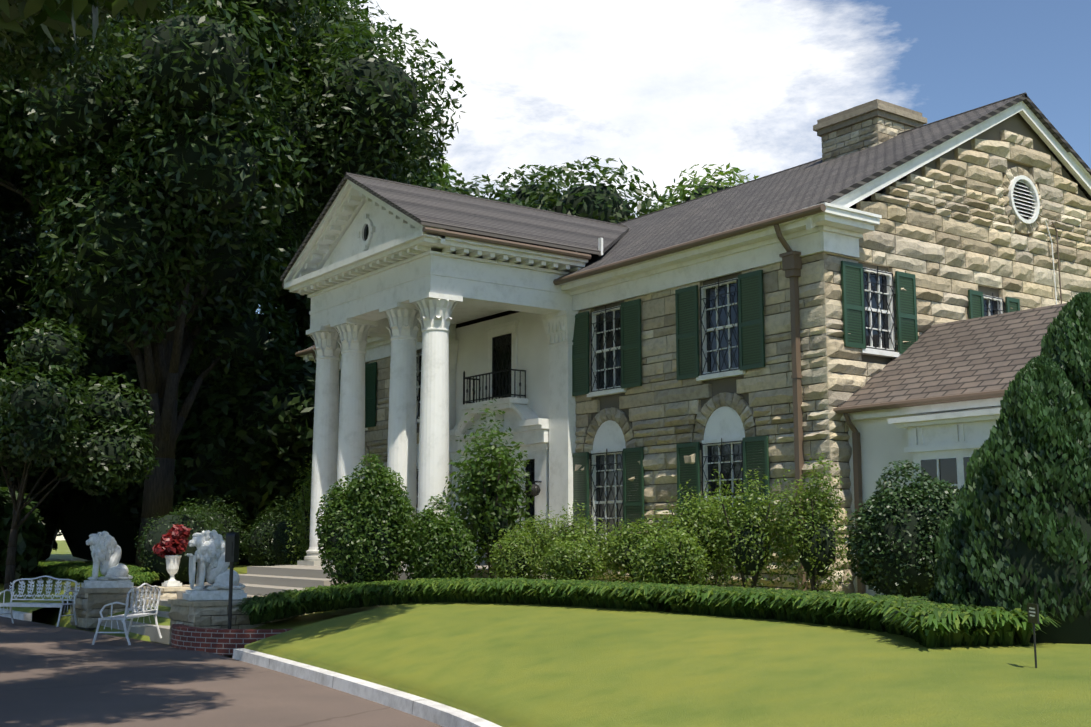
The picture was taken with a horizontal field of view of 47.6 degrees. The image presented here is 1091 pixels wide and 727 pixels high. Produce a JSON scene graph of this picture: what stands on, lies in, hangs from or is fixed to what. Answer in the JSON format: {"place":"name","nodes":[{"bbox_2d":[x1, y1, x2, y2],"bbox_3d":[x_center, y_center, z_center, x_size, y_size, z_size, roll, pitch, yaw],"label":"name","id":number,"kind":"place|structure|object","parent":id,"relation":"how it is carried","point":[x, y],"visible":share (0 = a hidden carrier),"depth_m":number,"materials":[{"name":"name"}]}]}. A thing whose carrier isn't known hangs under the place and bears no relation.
{"place":"outdoors","nodes":[
{"label":"outdoors","id":0,"kind":"place"},
{"bbox_2d":[76,591,264,630],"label":"entry wall","id":1,"kind":"structure","parent":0,"point":[90,629],"depth_m":24.14,"materials":[{"name":"beige stone"}]},
{"bbox_2d":[70,584,310,644],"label":"entry stone walls","id":2,"kind":"structure","parent":0,"point":[186,612],"depth_m":24.04,"materials":[{"name":"beige stone"}]},
{"bbox_2d":[32,540,394,657],"bbox_3d":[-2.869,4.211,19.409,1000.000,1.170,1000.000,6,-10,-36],"label":"terrain","id":3,"kind":"structure","parent":0,"point":[49,615],"depth_m":23.69,"materials":[{"name":"green plant"}]},
{"bbox_2d":[0,237,18,362],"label":"tree","id":4,"kind":"object","parent":3,"relation":"on","point":[8,265],"visible":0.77,"depth_m":38.12,"materials":[{"name":"green plant"}]},
{"bbox_2d":[0,85,75,335],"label":"tree","id":5,"kind":"object","parent":3,"relation":"on","point":[18,286],"visible":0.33,"depth_m":47.58,"materials":[{"name":"green plant"}]},
{"bbox_2d":[0,294,79,514],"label":"tree","id":6,"kind":"object","parent":3,"relation":"on","point":[50,499],"visible":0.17,"depth_m":43.01,"materials":[{"name":"green plant"}]},
{"bbox_2d":[0,209,97,349],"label":"tree","id":7,"kind":"object","parent":3,"relation":"on","point":[63,284],"visible":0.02,"depth_m":52.66,"materials":[{"name":"green plant"}]},
{"bbox_2d":[36,485,62,560],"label":"hedge stems","id":8,"kind":"object","parent":3,"relation":"on","point":[53,532],"visible":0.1,"depth_m":48.33,"materials":[{"name":"green plant"}]},
{"bbox_2d":[0,317,159,589],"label":"tree","id":9,"kind":"object","parent":3,"relation":"on","point":[40,424],"visible":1,"depth_m":30.61,"materials":[{"name":"green plant"}]},
{"bbox_2d":[39,477,139,562],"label":"hedge stems","id":10,"kind":"object","parent":3,"relation":"on","point":[78,526],"visible":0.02,"depth_m":46.49,"materials":[{"name":"green plant"}]},
{"bbox_2d":[28,560,162,585],"bbox_3d":[-11.752,5.365,31.206,2.175,0.623,13.073,5,-9,-30],"label":"liriope border","id":11,"kind":"object","parent":3,"relation":"on","point":[80,571],"visible":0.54,"depth_m":30.46,"materials":[{"name":"green plant"}]},
{"bbox_2d":[0,0,216,92],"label":"tree canopy","id":12,"kind":"object","parent":3,"relation":"on","point":[42,33],"visible":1,"depth_m":22.22,"materials":[{"name":"green plant"}]},
{"bbox_2d":[34,314,278,527],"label":"tree","id":13,"kind":"object","parent":3,"relation":"on","point":[109,363],"visible":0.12,"depth_m":43.22,"materials":[{"name":"green plant"}]},
{"bbox_2d":[124,366,271,564],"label":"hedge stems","id":14,"kind":"object","parent":3,"relation":"on","point":[138,528],"depth_m":43.75,"materials":[{"name":"green plant"}]},
{"bbox_2d":[181,495,247,567],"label":"shrub","id":15,"kind":"object","parent":3,"relation":"on","point":[228,525],"visible":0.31,"depth_m":32.76,"materials":[{"name":"green plant"}]},
{"bbox_2d":[143,353,315,564],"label":"tree","id":16,"kind":"object","parent":3,"relation":"on","point":[249,444],"visible":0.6,"depth_m":40.07,"materials":[{"name":"green plant"}]},
{"bbox_2d":[171,624,291,655],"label":"brick planter wall","id":17,"kind":"structure","parent":3,"relation":"on","point":[216,641],"depth_m":18.61,"materials":[{"name":"red brick"}]},
{"bbox_2d":[0,0,466,567],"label":"tree","id":18,"kind":"object","parent":3,"relation":"on","point":[186,162],"visible":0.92,"depth_m":34.55,"materials":[{"name":"green plant"}]},
{"bbox_2d":[100,566,393,644],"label":"entry steps","id":19,"kind":"structure","parent":3,"relation":"on","point":[259,580],"depth_m":23.38,"materials":[{"name":"beige stone"}]},
{"bbox_2d":[81,531,133,587],"bbox_3d":[-8.802,3.947,24.925,0.928,1.135,0.590,4,-9,-28],"label":"lion statue","id":20,"kind":"object","parent":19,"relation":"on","point":[105,549],"visible":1,"depth_m":24.77,"materials":[{"name":"white stone"}]},
{"bbox_2d":[152,524,190,586],"bbox_3d":[-7.790,3.982,25.733,0.695,1.293,0.690,6,-10,-36],"label":"urn planter","id":21,"kind":"object","parent":19,"relation":"on","point":[172,545],"visible":1,"depth_m":25.61,"materials":[{"name":"white stone"}]},
{"bbox_2d":[182,530,246,600],"bbox_3d":[-5.398,3.292,20.275,0.928,1.131,0.590,4,-9,-28],"label":"lion statue","id":22,"kind":"object","parent":19,"relation":"on","point":[208,557],"visible":0.96,"depth_m":20.12,"materials":[{"name":"white stone"}]},
{"bbox_2d":[0,608,501,726],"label":"kerb","id":23,"kind":"structure","parent":3,"relation":"on","point":[443,715],"depth_m":13.21,"materials":[{"name":"white paint"}]},
{"bbox_2d":[240,496,293,565],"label":"shrub","id":24,"kind":"object","parent":3,"relation":"on","point":[260,550],"visible":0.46,"depth_m":31.09,"materials":[{"name":"green plant"}]},
{"bbox_2d":[248,289,315,390],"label":"tree","id":25,"kind":"object","parent":3,"relation":"on","point":[299,310],"visible":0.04,"depth_m":46.07,"materials":[{"name":"green plant"}]},
{"bbox_2d":[269,494,310,564],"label":"shrub stems","id":26,"kind":"object","parent":3,"relation":"on","point":[281,537],"visible":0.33,"depth_m":29.43,"materials":[{"name":"green plant"}]},
{"bbox_2d":[285,453,311,564],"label":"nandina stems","id":27,"kind":"object","parent":3,"relation":"on","point":[304,521],"visible":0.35,"depth_m":28.31,"materials":[{"name":"green plant"}]},
{"bbox_2d":[246,142,456,332],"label":"tree","id":28,"kind":"object","parent":3,"relation":"on","point":[444,168],"visible":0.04,"depth_m":48.54,"materials":[{"name":"green plant"}]},
{"bbox_2d":[189,0,526,364],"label":"tree","id":29,"kind":"object","parent":3,"relation":"on","point":[467,191],"depth_m":47.94,"materials":[{"name":"green plant"}]},
{"bbox_2d":[314,454,416,585],"bbox_3d":[-2.971,2.776,20.837,1.759,2.514,1.570,6,-10,-36],"label":"shrub","id":30,"kind":"object","parent":3,"relation":"on","point":[360,530],"visible":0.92,"depth_m":20.36,"materials":[{"name":"green plant"}]},
{"bbox_2d":[401,494,477,579],"bbox_3d":[-1.711,3.057,20.622,1.298,1.742,1.074,6,-10,-36],"label":"shrub","id":31,"kind":"object","parent":3,"relation":"on","point":[437,548],"visible":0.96,"depth_m":20.34,"materials":[{"name":"green plant"}]},
{"bbox_2d":[442,398,533,578],"bbox_3d":[-1.158,2.418,22.768,1.825,3.610,1.677,-2,-8,15],"label":"shrub","id":32,"kind":"object","parent":3,"relation":"on","point":[487,511],"visible":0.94,"depth_m":22.50,"materials":[{"name":"green plant"}]},
{"bbox_2d":[487,528,545,578],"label":"shrub","id":33,"kind":"object","parent":3,"relation":"on","point":[515,558],"visible":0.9,"depth_m":20.18,"materials":[{"name":"green plant"}]},
{"bbox_2d":[492,505,572,578],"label":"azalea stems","id":34,"kind":"object","parent":3,"relation":"on","point":[532,529],"visible":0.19,"depth_m":21.35,"materials":[{"name":"green plant"}]},
{"bbox_2d":[0,566,1090,726],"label":"lawn","id":35,"kind":"structure","parent":3,"relation":"on","point":[517,665],"depth_m":10.79,"materials":[{"name":"green plant"}]},
{"bbox_2d":[0,487,50,584],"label":"hedge stems","id":36,"kind":"object","parent":35,"relation":"on","point":[31,541],"visible":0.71,"depth_m":32.31,"materials":[{"name":"green plant"}]},
{"bbox_2d":[134,512,216,565],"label":"shrub stems","id":37,"kind":"object","parent":35,"relation":"on","point":[150,526],"depth_m":29.13,"materials":[{"name":"green plant"}]},
{"bbox_2d":[137,498,216,581],"bbox_3d":[-8.181,4.018,27.776,1.694,1.938,2.075,0,-8,2],"label":"shrub","id":38,"kind":"object","parent":35,"relation":"on","point":[159,529],"visible":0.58,"depth_m":27.16,"materials":[{"name":"green plant"}]},
{"bbox_2d":[165,505,227,543],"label":"shrub stems","id":39,"kind":"object","parent":35,"relation":"on","point":[216,528],"visible":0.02,"depth_m":31.18,"materials":[{"name":"green plant"}]},
{"bbox_2d":[539,527,606,580],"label":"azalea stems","id":40,"kind":"object","parent":3,"relation":"on","point":[570,561],"visible":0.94,"depth_m":18.90,"materials":[{"name":"green plant"}]},
{"bbox_2d":[527,500,621,580],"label":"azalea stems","id":41,"kind":"object","parent":3,"relation":"on","point":[572,528],"visible":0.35,"depth_m":20.20,"materials":[{"name":"green plant"}]},
{"bbox_2d":[484,155,665,223],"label":"tree","id":42,"kind":"object","parent":3,"relation":"on","point":[600,201],"visible":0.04,"depth_m":47.85,"materials":[{"name":"green plant"}]},
{"bbox_2d":[600,510,679,582],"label":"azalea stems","id":43,"kind":"object","parent":3,"relation":"on","point":[618,554],"visible":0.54,"depth_m":19.13,"materials":[{"name":"green plant"}]},
{"bbox_2d":[233,577,1060,647],"bbox_3d":[0.400,3.207,15.793,3.379,0.755,13.822,7,-10,-40],"label":"liriope border","id":44,"kind":"object","parent":3,"relation":"on","point":[924,622],"visible":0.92,"depth_m":14.69,"materials":[{"name":"green plant"}]},
{"bbox_2d":[625,517,711,584],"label":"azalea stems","id":45,"kind":"object","parent":3,"relation":"on","point":[677,562],"visible":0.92,"depth_m":17.24,"materials":[{"name":"green plant"}]},
{"bbox_2d":[274,92,1090,595],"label":"house","id":46,"kind":"structure","parent":3,"relation":"on","point":[870,294],"depth_m":23.52,"materials":[{"name":"stone"}]},
{"bbox_2d":[653,479,737,586],"bbox_3d":[2.296,2.670,18.413,1.249,1.898,1.458,6,-10,-36],"label":"shrub","id":47,"kind":"object","parent":3,"relation":"on","point":[704,517],"visible":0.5,"depth_m":18.26,"materials":[{"name":"green plant"}]},
{"bbox_2d":[648,163,758,213],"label":"tree","id":48,"kind":"object","parent":3,"relation":"on","point":[700,189],"visible":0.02,"depth_m":51.13,"materials":[{"name":"green plant"}]},
{"bbox_2d":[699,469,731,586],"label":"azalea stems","id":49,"kind":"object","parent":3,"relation":"on","point":[711,500],"visible":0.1,"depth_m":19.66,"materials":[{"name":"green plant"}]},
{"bbox_2d":[700,468,793,588],"bbox_3d":[2.849,2.508,17.757,1.306,2.034,1.634,6,-10,-36],"label":"shrub","id":50,"kind":"object","parent":3,"relation":"on","point":[749,544],"visible":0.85,"depth_m":17.47,"materials":[{"name":"green plant"}]},
{"bbox_2d":[767,453,856,591],"bbox_3d":[3.688,2.341,17.200,1.177,2.207,1.359,6,-10,-36],"label":"shrub","id":51,"kind":"object","parent":3,"relation":"on","point":[814,542],"visible":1,"depth_m":17.05,"materials":[{"name":"green plant"}]},
{"bbox_2d":[844,459,959,597],"bbox_3d":[4.684,2.212,15.618,1.770,2.008,1.664,-2,-8,16],"label":"shrub","id":52,"kind":"object","parent":3,"relation":"on","point":[897,529],"visible":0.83,"depth_m":15.18,"materials":[{"name":"green plant"}]},
{"bbox_2d":[1027,603,1039,667],"bbox_3d":[3.507,2.035,8.854,0.016,0.620,0.200,0,-8,2],"label":"plant label sign","id":53,"kind":"object","parent":3,"relation":"on","point":[1033,612],"visible":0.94,"depth_m":8.86,"materials":[{"name":"black plastic"}]},
{"bbox_3d":[5.074,2.572,11.672,4.000,0.028,4.600,6,-10,-36],"label":"mulch bed","id":54,"kind":"object","parent":3,"relation":"on","visible":0},
{"bbox_2d":[921,291,1090,643],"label":"evergreen tree","id":55,"kind":"object","parent":54,"relation":"on","point":[1015,530],"visible":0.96,"depth_m":11.02,"materials":[{"name":"green plant"}]},
{"label":"brick planter soil","id":56,"kind":"structure","parent":3,"relation":"on","visible":0},
{"bbox_2d":[225,532,239,628],"bbox_3d":[-4.868,3.547,19.096,0.170,1.857,0.130,-4,-9,24],"label":"sign post","id":57,"kind":"object","parent":56,"relation":"on","point":[232,549],"visible":0.92,"depth_m":19.12,"materials":[{"name":"black plastic"}]},
{"bbox_2d":[0,616,442,726],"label":"driveway","id":58,"kind":"structure","parent":0,"point":[53,676],"depth_m":13.72,"materials":[{"name":"grey asphalt"}]},
{"bbox_2d":[0,575,79,626],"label":"cast iron bench","id":59,"kind":"object","parent":58,"relation":"on","point":[10,604],"visible":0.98,"depth_m":24.45,"materials":[{"name":"white metal"}]},
{"bbox_2d":[92,583,161,644],"bbox_3d":[-6.883,4.116,20.441,0.638,0.960,1.620,0,-8,2],"label":"cast iron bench","id":60,"kind":"object","parent":58,"relation":"on","point":[128,615],"visible":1,"depth_m":20.25,"materials":[{"name":"white metal"}]},
{"bbox_2d":[45,0,1090,539],"label":"sky","id":61,"kind":"structure","parent":0,"point":[663,88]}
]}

